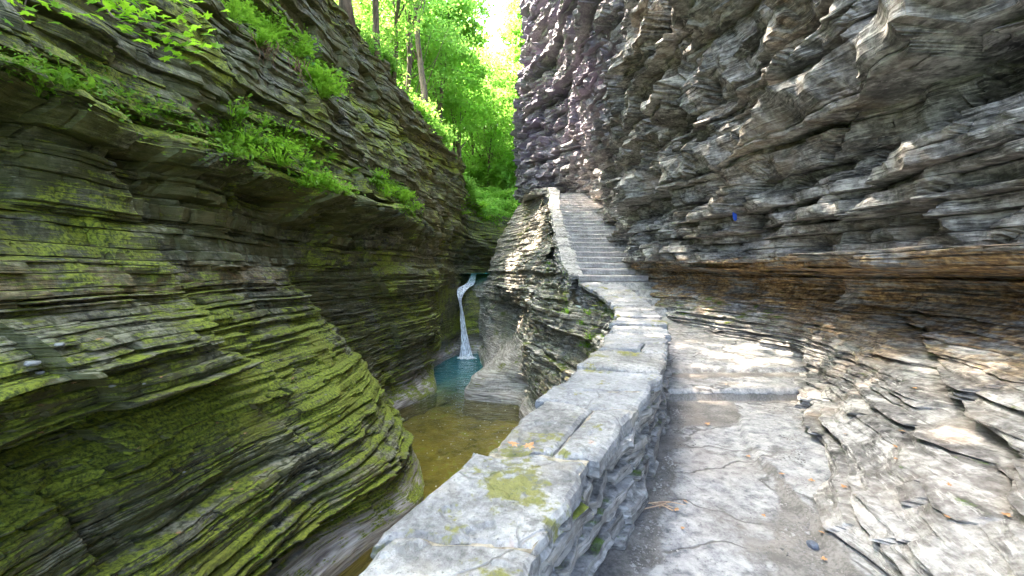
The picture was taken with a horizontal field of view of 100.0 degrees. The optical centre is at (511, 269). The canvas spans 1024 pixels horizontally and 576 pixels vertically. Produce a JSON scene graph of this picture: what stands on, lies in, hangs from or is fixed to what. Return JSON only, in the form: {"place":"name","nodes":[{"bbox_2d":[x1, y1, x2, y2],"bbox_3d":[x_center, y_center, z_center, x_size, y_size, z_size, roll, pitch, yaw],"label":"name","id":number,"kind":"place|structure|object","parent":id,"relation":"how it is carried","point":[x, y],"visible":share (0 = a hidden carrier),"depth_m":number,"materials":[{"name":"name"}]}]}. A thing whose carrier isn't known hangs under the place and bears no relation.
{"place":"outdoors","nodes":[
{"label":"outdoors","id":0,"kind":"place"},
{"bbox_2d":[0,0,510,575],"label":"cliff","id":1,"kind":"structure","parent":0,"point":[234,298],"depth_m":5.88,"materials":[{"name":"stone"}]},
{"bbox_2d":[0,52,42,68],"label":"fern","id":2,"kind":"object","parent":1,"relation":"on","point":[18,62],"visible":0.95,"depth_m":3.85,"materials":[{"name":"green plant"}]},
{"bbox_2d":[24,360,40,365],"bbox_3d":[-3.600,0.705,3.216,0.103,0.044,0.088,0,0,0],"label":"pebble","id":3,"kind":"object","parent":1,"relation":"on","point":[32,363],"visible":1,"depth_m":3.20,"materials":[{"name":"grey stone"}]},
{"bbox_2d":[19,62,78,99],"bbox_3d":[-4.614,-1.781,4.195,0.464,0.227,0.441,-4,-3,15],"label":"leafy plant","id":4,"kind":"object","parent":1,"relation":"on","point":[41,77],"visible":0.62,"depth_m":4.15,"materials":[{"name":"green plant"}]},
{"bbox_2d":[30,55,95,87],"bbox_3d":[-4.579,-1.968,4.324,0.478,0.247,0.503,-4,-11,26],"label":"leafy plant","id":5,"kind":"object","parent":1,"relation":"on","point":[47,65],"visible":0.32,"depth_m":4.29,"materials":[{"name":"green plant"}]},
{"bbox_2d":[41,58,110,95],"bbox_3d":[-4.477,-1.931,4.326,0.565,0.277,0.537,3,2,-20],"label":"leafy plant","id":6,"kind":"object","parent":1,"relation":"on","point":[65,77],"visible":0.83,"depth_m":4.31,"materials":[{"name":"green plant"}]},
{"bbox_2d":[1,0,235,66],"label":"maple branch","id":7,"kind":"object","parent":1,"relation":"on","point":[143,16],"visible":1,"depth_m":3.56,"materials":[{"name":"green plant"}]},
{"bbox_2d":[134,99,176,126],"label":"leafy plant","id":8,"kind":"object","parent":1,"relation":"on","point":[151,110],"visible":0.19,"depth_m":5.83,"materials":[{"name":"green plant"}]},
{"bbox_2d":[211,124,243,144],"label":"leafy plant","id":9,"kind":"object","parent":1,"relation":"on","point":[219,134],"visible":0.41,"depth_m":7.15,"materials":[{"name":"green plant"}]},
{"bbox_2d":[219,97,248,127],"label":"leafy plant","id":10,"kind":"object","parent":1,"relation":"on","point":[232,114],"visible":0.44,"depth_m":7.39,"materials":[{"name":"green plant"}]},
{"bbox_2d":[221,122,249,134],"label":"leafy plant","id":11,"kind":"object","parent":1,"relation":"on","point":[247,125],"visible":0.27,"depth_m":7.50,"materials":[{"name":"green plant"}]},
{"bbox_2d":[215,138,259,158],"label":"leafy plant","id":12,"kind":"object","parent":1,"relation":"on","point":[242,152],"visible":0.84,"depth_m":6.45,"materials":[{"name":"green plant"}]},
{"bbox_2d":[220,127,258,150],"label":"leafy plant","id":13,"kind":"object","parent":1,"relation":"on","point":[242,137],"visible":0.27,"depth_m":7.47,"materials":[{"name":"green plant"}]},
{"bbox_2d":[218,0,263,30],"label":"leafy plant","id":14,"kind":"object","parent":1,"relation":"on","point":[232,3],"visible":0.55,"depth_m":8.54,"materials":[{"name":"green plant"}]},
{"bbox_2d":[225,1,261,23],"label":"fern","id":15,"kind":"object","parent":1,"relation":"on","point":[254,20],"visible":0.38,"depth_m":9.30,"materials":[{"name":"green plant"}]},
{"bbox_2d":[229,93,265,122],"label":"leafy plant","id":16,"kind":"object","parent":1,"relation":"on","point":[240,109],"visible":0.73,"depth_m":7.51,"materials":[{"name":"green plant"}]},
{"bbox_2d":[228,127,270,145],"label":"leafy plant","id":17,"kind":"object","parent":1,"relation":"on","point":[265,139],"visible":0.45,"depth_m":7.77,"materials":[{"name":"green plant"}]},
{"bbox_2d":[223,121,284,146],"bbox_3d":[-4.683,-2.508,7.824,0.863,0.514,0.906,0,0,1],"label":"leafy plant","id":18,"kind":"object","parent":1,"relation":"on","point":[261,130],"visible":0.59,"depth_m":7.71,"materials":[{"name":"green plant"}]},
{"bbox_2d":[0,0,509,229],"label":"ground cover","id":19,"kind":"object","parent":1,"relation":"on","point":[290,49],"visible":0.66,"depth_m":6.39,"materials":[{"name":"green plant"}]},
{"bbox_2d":[298,70,352,92],"bbox_3d":[-4.874,-4.851,10.949,1.265,0.705,1.210,0,0,10],"label":"leafy plant","id":20,"kind":"object","parent":19,"relation":"on","point":[342,79],"visible":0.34,"depth_m":10.97,"materials":[{"name":"green plant"}]},
{"bbox_2d":[246,28,275,43],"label":"fern","id":21,"kind":"object","parent":1,"relation":"on","point":[264,37],"visible":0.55,"depth_m":9.25,"materials":[{"name":"green plant"}]},
{"bbox_2d":[243,26,282,47],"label":"leafy plant","id":22,"kind":"object","parent":1,"relation":"on","point":[258,39],"visible":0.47,"depth_m":9.23,"materials":[{"name":"green plant"}]},
{"bbox_2d":[248,33,278,70],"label":"hanging roots","id":23,"kind":"object","parent":1,"relation":"hanging from","point":[268,49],"visible":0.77,"depth_m":9.38,"materials":[{"name":"brown plant"}]},
{"bbox_2d":[250,11,278,27],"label":"leafy plant","id":24,"kind":"object","parent":1,"relation":"on","point":[270,16],"visible":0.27,"depth_m":10.28,"materials":[{"name":"green plant"}]},
{"bbox_2d":[246,141,283,162],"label":"leafy plant","id":25,"kind":"object","parent":1,"relation":"on","point":[254,150],"visible":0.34,"depth_m":7.74,"materials":[{"name":"green plant"}]},
{"bbox_2d":[250,19,284,43],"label":"leafy plant","id":26,"kind":"object","parent":1,"relation":"on","point":[273,32],"visible":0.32,"depth_m":9.74,"materials":[{"name":"green plant"}]},
{"bbox_2d":[253,109,284,126],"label":"leafy plant","id":27,"kind":"object","parent":1,"relation":"on","point":[265,122],"visible":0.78,"depth_m":8.39,"materials":[{"name":"green plant"}]},
{"bbox_2d":[253,13,291,34],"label":"leafy plant","id":28,"kind":"object","parent":1,"relation":"on","point":[282,18],"visible":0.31,"depth_m":10.43,"materials":[{"name":"green plant"}]},
{"bbox_2d":[252,13,293,37],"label":"leafy plant","id":29,"kind":"object","parent":1,"relation":"on","point":[270,25],"visible":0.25,"depth_m":10.45,"materials":[{"name":"green plant"}]},
{"bbox_2d":[260,0,286,22],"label":"leafy plant","id":30,"kind":"object","parent":1,"relation":"on","point":[274,8],"visible":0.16,"depth_m":10.99,"materials":[{"name":"green plant"}]},
{"bbox_2d":[268,118,301,139],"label":"leafy plant","id":31,"kind":"object","parent":1,"relation":"on","point":[288,130],"visible":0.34,"depth_m":9.08,"materials":[{"name":"green plant"}]},
{"bbox_2d":[264,133,308,151],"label":"leafy plant","id":32,"kind":"object","parent":1,"relation":"on","point":[286,140],"visible":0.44,"depth_m":8.36,"materials":[{"name":"green plant"}]},
{"bbox_2d":[259,138,314,166],"bbox_3d":[-4.481,-2.222,8.368,0.999,0.511,0.993,0,0,30],"label":"leafy plant","id":33,"kind":"object","parent":1,"relation":"on","point":[278,152],"visible":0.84,"depth_m":8.19,"materials":[{"name":"green plant"}]},
{"bbox_2d":[287,57,311,85],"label":"hanging roots","id":34,"kind":"object","parent":1,"relation":"hanging from","point":[298,67],"visible":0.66,"depth_m":10.35,"materials":[{"name":"brown plant"}]},
{"bbox_2d":[288,38,314,60],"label":"leafy plant","id":35,"kind":"object","parent":1,"relation":"on","point":[300,47],"visible":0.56,"depth_m":11.88,"materials":[{"name":"green plant"}]},
{"bbox_2d":[295,23,315,45],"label":"leafy plant","id":36,"kind":"object","parent":1,"relation":"on","point":[304,32],"visible":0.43,"depth_m":12.28,"materials":[{"name":"green plant"}]},
{"bbox_2d":[293,58,326,82],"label":"leafy plant","id":37,"kind":"object","parent":1,"relation":"on","point":[308,78],"visible":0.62,"depth_m":10.68,"materials":[{"name":"green plant"}]},
{"bbox_2d":[298,27,322,52],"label":"leafy plant","id":38,"kind":"object","parent":1,"relation":"on","point":[320,45],"visible":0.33,"depth_m":12.77,"materials":[{"name":"green plant"}]},
{"bbox_2d":[288,164,337,187],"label":"leafy plant","id":39,"kind":"object","parent":1,"relation":"on","point":[305,168],"visible":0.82,"depth_m":8.93,"materials":[{"name":"green plant"}]},
{"bbox_2d":[296,165,332,186],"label":"leafy plant","id":40,"kind":"object","parent":1,"relation":"on","point":[312,176],"visible":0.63,"depth_m":9.05,"materials":[{"name":"green plant"}]},
{"bbox_2d":[300,151,331,171],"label":"leafy plant","id":41,"kind":"object","parent":1,"relation":"on","point":[317,164],"visible":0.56,"depth_m":9.34,"materials":[{"name":"green plant"}]},
{"bbox_2d":[296,126,336,148],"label":"leafy plant","id":42,"kind":"object","parent":1,"relation":"on","point":[311,142],"visible":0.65,"depth_m":9.94,"materials":[{"name":"green plant"}]},
{"bbox_2d":[291,52,343,92],"bbox_3d":[-5.076,-4.979,11.128,1.294,0.692,1.276,0,0,8],"label":"leafy plant","id":43,"kind":"object","parent":1,"relation":"on","point":[320,71],"visible":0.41,"depth_m":10.78,"materials":[{"name":"green plant"}]},
{"bbox_2d":[305,73,339,101],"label":"leafy plant","id":44,"kind":"object","parent":1,"relation":"on","point":[330,89],"visible":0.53,"depth_m":10.86,"materials":[{"name":"green plant"}]},
{"bbox_2d":[301,63,349,83],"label":"leafy plant","id":45,"kind":"object","parent":1,"relation":"on","point":[339,71],"visible":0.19,"depth_m":11.20,"materials":[{"name":"green plant"}]},
{"bbox_2d":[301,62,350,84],"bbox_3d":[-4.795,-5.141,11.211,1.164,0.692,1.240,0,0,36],"label":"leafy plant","id":46,"kind":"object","parent":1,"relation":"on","point":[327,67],"visible":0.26,"depth_m":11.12,"materials":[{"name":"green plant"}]},
{"bbox_2d":[314,79,340,97],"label":"leafy plant","id":47,"kind":"object","parent":1,"relation":"on","point":[319,91],"visible":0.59,"depth_m":10.81,"materials":[{"name":"green plant"}]},
{"bbox_2d":[317,179,352,193],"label":"leafy plant","id":48,"kind":"object","parent":1,"relation":"on","point":[341,189],"visible":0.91,"depth_m":9.33,"materials":[{"name":"green plant"}]},
{"bbox_2d":[320,172,350,188],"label":"leafy plant","id":49,"kind":"object","parent":1,"relation":"on","point":[330,181],"visible":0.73,"depth_m":9.31,"materials":[{"name":"green plant"}]},
{"bbox_2d":[331,71,352,95],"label":"leafy plant","id":50,"kind":"object","parent":1,"relation":"on","point":[341,87],"visible":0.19,"depth_m":12.62,"materials":[{"name":"green plant"}]},
{"bbox_2d":[371,179,402,196],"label":"leafy plant","id":51,"kind":"object","parent":1,"relation":"on","point":[387,189],"visible":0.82,"depth_m":12.91,"materials":[{"name":"green plant"}]},
{"bbox_2d":[392,184,416,201],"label":"leafy plant","id":52,"kind":"object","parent":1,"relation":"on","point":[407,198],"visible":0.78,"depth_m":14.53,"materials":[{"name":"green plant"}]},
{"bbox_2d":[403,390,518,500],"bbox_3d":[-1.500,5.459,9.580,10.000,1.067,30.160,0,0,0],"label":"stream bed","id":53,"kind":"object","parent":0,"point":[448,462],"visible":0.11,"depth_m":12.88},
{"bbox_2d":[403,354,518,479],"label":"pool water","id":54,"kind":"structure","parent":0,"point":[452,373],"depth_m":17.70,"materials":[{"name":"liquid"}]},
{"bbox_2d":[457,274,476,359],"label":"waterfall","id":55,"kind":"structure","parent":0,"point":[465,350],"depth_m":22.39,"materials":[{"name":"white liquid"}]},
{"bbox_2d":[475,0,517,73],"label":"sky","id":56,"kind":"structure","parent":0,"point":[490,20],"materials":[{"name":"white"}]},
{"bbox_2d":[522,195,542,202],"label":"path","id":57,"kind":"structure","parent":0,"point":[527,197],"depth_m":22.89,"materials":[{"name":"stone"}]},
{"bbox_2d":[462,191,611,421],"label":"cliff","id":58,"kind":"structure","parent":0,"point":[530,352],"depth_m":14.77,"materials":[{"name":"grey stone"}]},
{"bbox_2d":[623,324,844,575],"bbox_3d":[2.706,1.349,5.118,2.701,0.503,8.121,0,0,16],"label":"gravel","id":59,"kind":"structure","parent":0,"point":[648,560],"depth_m":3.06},
{"bbox_2d":[593,281,881,575],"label":"path","id":60,"kind":"structure","parent":0,"point":[721,517],"depth_m":3.25,"materials":[{"name":"stone"}]},
{"bbox_2d":[358,282,671,575],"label":"stone parapet","id":61,"kind":"structure","parent":60,"relation":"on","point":[566,494],"depth_m":2.04,"materials":[{"name":"grey stone"}]},
{"bbox_2d":[558,193,648,282],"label":"stone staircase","id":62,"kind":"structure","parent":60,"relation":"on","point":[598,253],"depth_m":13.79,"materials":[{"name":"grey stone"}]},
{"bbox_2d":[532,187,582,302],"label":"stair parapet","id":63,"kind":"structure","parent":62,"relation":"on","point":[563,255],"depth_m":14.03,"materials":[{"name":"stone"}]},
{"bbox_2d":[806,540,818,549],"bbox_3d":[1.714,1.571,2.445,0.058,0.036,0.062,0,0,0],"label":"pebble","id":64,"kind":"object","parent":60,"relation":"on","point":[812,544],"visible":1,"depth_m":2.43,"materials":[{"name":"stone"}]},
{"bbox_2d":[509,0,1023,575],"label":"cliff","id":65,"kind":"structure","parent":0,"point":[857,166],"depth_m":4.81,"materials":[{"name":"grey stone"}]},
{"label":"hillside","id":66,"kind":"structure","parent":0,"visible":0},
{"bbox_2d":[338,0,355,26],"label":"broadleaf tree","id":67,"kind":"object","parent":66,"relation":"on","point":[346,6],"visible":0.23,"depth_m":16.27,"materials":[{"name":"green plant"}]},
{"bbox_2d":[356,19,387,51],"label":"shrub","id":68,"kind":"object","parent":66,"relation":"on","point":[366,33],"visible":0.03,"depth_m":17.79,"materials":[{"name":"green plant"}]},
{"bbox_2d":[372,0,380,57],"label":"broadleaf tree","id":69,"kind":"object","parent":66,"relation":"on","point":[375,15],"visible":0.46,"depth_m":18.35,"materials":[{"name":"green plant"}]},
{"bbox_2d":[334,0,421,59],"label":"broadleaf tree","id":70,"kind":"object","parent":66,"relation":"on","point":[336,1],"visible":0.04,"depth_m":30.32,"materials":[{"name":"green plant"}]},
{"bbox_2d":[368,42,406,78],"bbox_3d":[-6.585,-9.110,19.047,3.266,1.569,3.351,0,0,13],"label":"shrub","id":71,"kind":"object","parent":66,"relation":"on","point":[393,63],"visible":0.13,"depth_m":19.03,"materials":[{"name":"green plant"}]},
{"bbox_2d":[352,0,432,55],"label":"broadleaf tree","id":72,"kind":"object","parent":66,"relation":"on","point":[365,9],"visible":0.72,"depth_m":19.86,"materials":[{"name":"green plant"}]},
{"bbox_2d":[392,0,405,85],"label":"broadleaf tree","id":73,"kind":"object","parent":66,"relation":"on","point":[396,19],"visible":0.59,"depth_m":20.00,"materials":[{"name":"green plant"}]},
{"bbox_2d":[382,52,415,88],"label":"shrub","id":74,"kind":"object","parent":66,"relation":"on","point":[399,80],"visible":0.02,"depth_m":20.60,"materials":[{"name":"green plant"}]},
{"bbox_2d":[404,0,422,95],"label":"broadleaf tree","id":75,"kind":"object","parent":66,"relation":"on","point":[409,66],"visible":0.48,"depth_m":21.39,"materials":[{"name":"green plant"}]},
{"bbox_2d":[392,0,444,118],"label":"broadleaf tree","id":76,"kind":"object","parent":66,"relation":"on","point":[422,79],"visible":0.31,"depth_m":25.46,"materials":[{"name":"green plant"}]},
{"bbox_2d":[355,0,489,105],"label":"broadleaf tree","id":77,"kind":"object","parent":66,"relation":"on","point":[435,50],"visible":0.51,"depth_m":28.19,"materials":[{"name":"green plant"}]},
{"bbox_2d":[407,92,442,119],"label":"shrub","id":78,"kind":"object","parent":66,"relation":"on","point":[423,107],"visible":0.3,"depth_m":21.66,"materials":[{"name":"green plant"}]},
{"bbox_2d":[356,0,507,84],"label":"broadleaf tree","id":79,"kind":"object","parent":66,"relation":"on","point":[486,33],"visible":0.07,"depth_m":32.85,"materials":[{"name":"green plant"}]},
{"bbox_2d":[382,17,483,144],"bbox_3d":[-7.821,-14.547,36.996,11.059,13.510,10.587,0,0,6],"label":"broadleaf tree","id":80,"kind":"object","parent":66,"relation":"on","point":[446,118],"visible":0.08,"depth_m":36.62,"materials":[{"name":"green plant"}]},
{"bbox_2d":[423,115,462,144],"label":"shrub","id":81,"kind":"object","parent":66,"relation":"on","point":[441,129],"visible":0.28,"depth_m":23.02,"materials":[{"name":"green plant"}]},
{"bbox_2d":[379,0,507,124],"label":"broadleaf tree","id":82,"kind":"object","parent":66,"relation":"on","point":[469,6],"visible":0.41,"depth_m":32.37,"materials":[{"name":"green plant"}]},
{"bbox_2d":[412,63,475,143],"bbox_3d":[-7.004,-11.794,36.106,8.389,10.249,8.032,0,0,18],"label":"broadleaf tree","id":83,"kind":"object","parent":66,"relation":"on","point":[460,91],"visible":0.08,"depth_m":35.52,"materials":[{"name":"green plant"}]},
{"bbox_2d":[418,19,511,157],"bbox_3d":[-5.843,-13.864,39.443,11.496,16.222,13.820,0,0,-3],"label":"broadleaf tree","id":84,"kind":"object","parent":66,"relation":"on","point":[458,146],"visible":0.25,"depth_m":39.24,"materials":[{"name":"green plant"}]},
{"bbox_2d":[431,4,498,150],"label":"broadleaf tree","id":85,"kind":"object","parent":66,"relation":"on","point":[474,92],"visible":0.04,"depth_m":43.77,"materials":[{"name":"green plant"}]},
{"bbox_2d":[464,178,485,203],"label":"shrub","id":86,"kind":"object","parent":66,"relation":"on","point":[469,186],"visible":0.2,"depth_m":29.11,"materials":[{"name":"green plant"}]},
{"bbox_2d":[452,80,498,155],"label":"broadleaf tree","id":87,"kind":"object","parent":66,"relation":"on","point":[472,133],"visible":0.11,"depth_m":51.35,"materials":[{"name":"green plant"}]},
{"bbox_2d":[473,189,495,199],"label":"shrub","id":88,"kind":"object","parent":66,"relation":"on","point":[483,195],"visible":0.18,"depth_m":37.44,"materials":[{"name":"green plant"}]},
{"bbox_2d":[455,83,517,189],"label":"broadleaf tree","id":89,"kind":"object","parent":66,"relation":"on","point":[491,140],"visible":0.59,"depth_m":44.23,"materials":[{"name":"green plant"}]},
{"bbox_2d":[456,147,516,179],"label":"shrub","id":90,"kind":"object","parent":66,"relation":"on","point":[471,164],"visible":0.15,"depth_m":46.83,"materials":[{"name":"green plant"}]},
{"bbox_2d":[476,198,499,216],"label":"shrub","id":91,"kind":"object","parent":66,"relation":"on","point":[492,206],"visible":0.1,"depth_m":33.38,"materials":[{"name":"green plant"}]},
{"bbox_2d":[476,186,500,192],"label":"shrub","id":92,"kind":"object","parent":66,"relation":"on","point":[489,188],"visible":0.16,"depth_m":41.55,"materials":[{"name":"green plant"}]},
{"bbox_2d":[463,86,515,162],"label":"broadleaf tree","id":93,"kind":"object","parent":66,"relation":"on","point":[480,103],"visible":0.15,"depth_m":47.77,"materials":[{"name":"green plant"}]},
{"bbox_2d":[464,158,517,190],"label":"shrub","id":94,"kind":"object","parent":66,"relation":"on","point":[498,173],"visible":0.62,"depth_m":44.39,"materials":[{"name":"green plant"}]},
{"bbox_2d":[466,151,516,178],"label":"shrub","id":95,"kind":"object","parent":66,"relation":"on","point":[484,157],"visible":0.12,"depth_m":46.10,"materials":[{"name":"green plant"}]},
{"bbox_2d":[479,143,517,170],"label":"shrub","id":96,"kind":"object","parent":66,"relation":"on","point":[502,146],"visible":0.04,"depth_m":47.07,"materials":[{"name":"green plant"}]},
{"bbox_2d":[487,196,510,210],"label":"shrub","id":97,"kind":"object","parent":66,"relation":"on","point":[495,199],"visible":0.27,"depth_m":36.30,"materials":[{"name":"green plant"}]},
{"bbox_2d":[479,37,519,133],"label":"broadleaf tree","id":98,"kind":"object","parent":66,"relation":"on","point":[493,50],"visible":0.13,"depth_m":61.39,"materials":[{"name":"green plant"}]},
{"bbox_2d":[491,206,512,217],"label":"shrub","id":99,"kind":"object","parent":66,"relation":"on","point":[502,212],"visible":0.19,"depth_m":34.58,"materials":[{"name":"green plant"}]},
{"bbox_2d":[494,188,513,200],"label":"shrub","id":100,"kind":"object","parent":66,"relation":"on","point":[508,195],"visible":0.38,"depth_m":38.77,"materials":[{"name":"green plant"}]},
{"bbox_2d":[485,1,523,107],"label":"broadleaf tree","id":101,"kind":"object","parent":66,"relation":"on","point":[507,78],"visible":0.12,"depth_m":43.03,"materials":[{"name":"green plant"}]},
{"bbox_2d":[491,177,517,189],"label":"shrub","id":102,"kind":"object","parent":66,"relation":"on","point":[509,186],"visible":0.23,"depth_m":44.65,"materials":[{"name":"green plant"}]},
{"bbox_2d":[496,91,518,147],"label":"broadleaf tree","id":103,"kind":"object","parent":66,"relation":"on","point":[508,121],"visible":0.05,"depth_m":40.17,"materials":[{"name":"green plant"}]},
{"bbox_2d":[496,0,520,67],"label":"broadleaf tree","id":104,"kind":"object","parent":66,"relation":"on","point":[507,17],"visible":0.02,"depth_m":47.65,"materials":[{"name":"green plant"}]},
{"bbox_2d":[493,0,524,97],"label":"broadleaf tree","id":105,"kind":"object","parent":66,"relation":"on","point":[514,28],"visible":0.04,"depth_m":37.57,"materials":[{"name":"green plant"}]},
{"bbox_2d":[501,199,520,212],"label":"shrub","id":106,"kind":"object","parent":66,"relation":"on","point":[511,202],"visible":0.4,"depth_m":36.58,"materials":[{"name":"green plant"}]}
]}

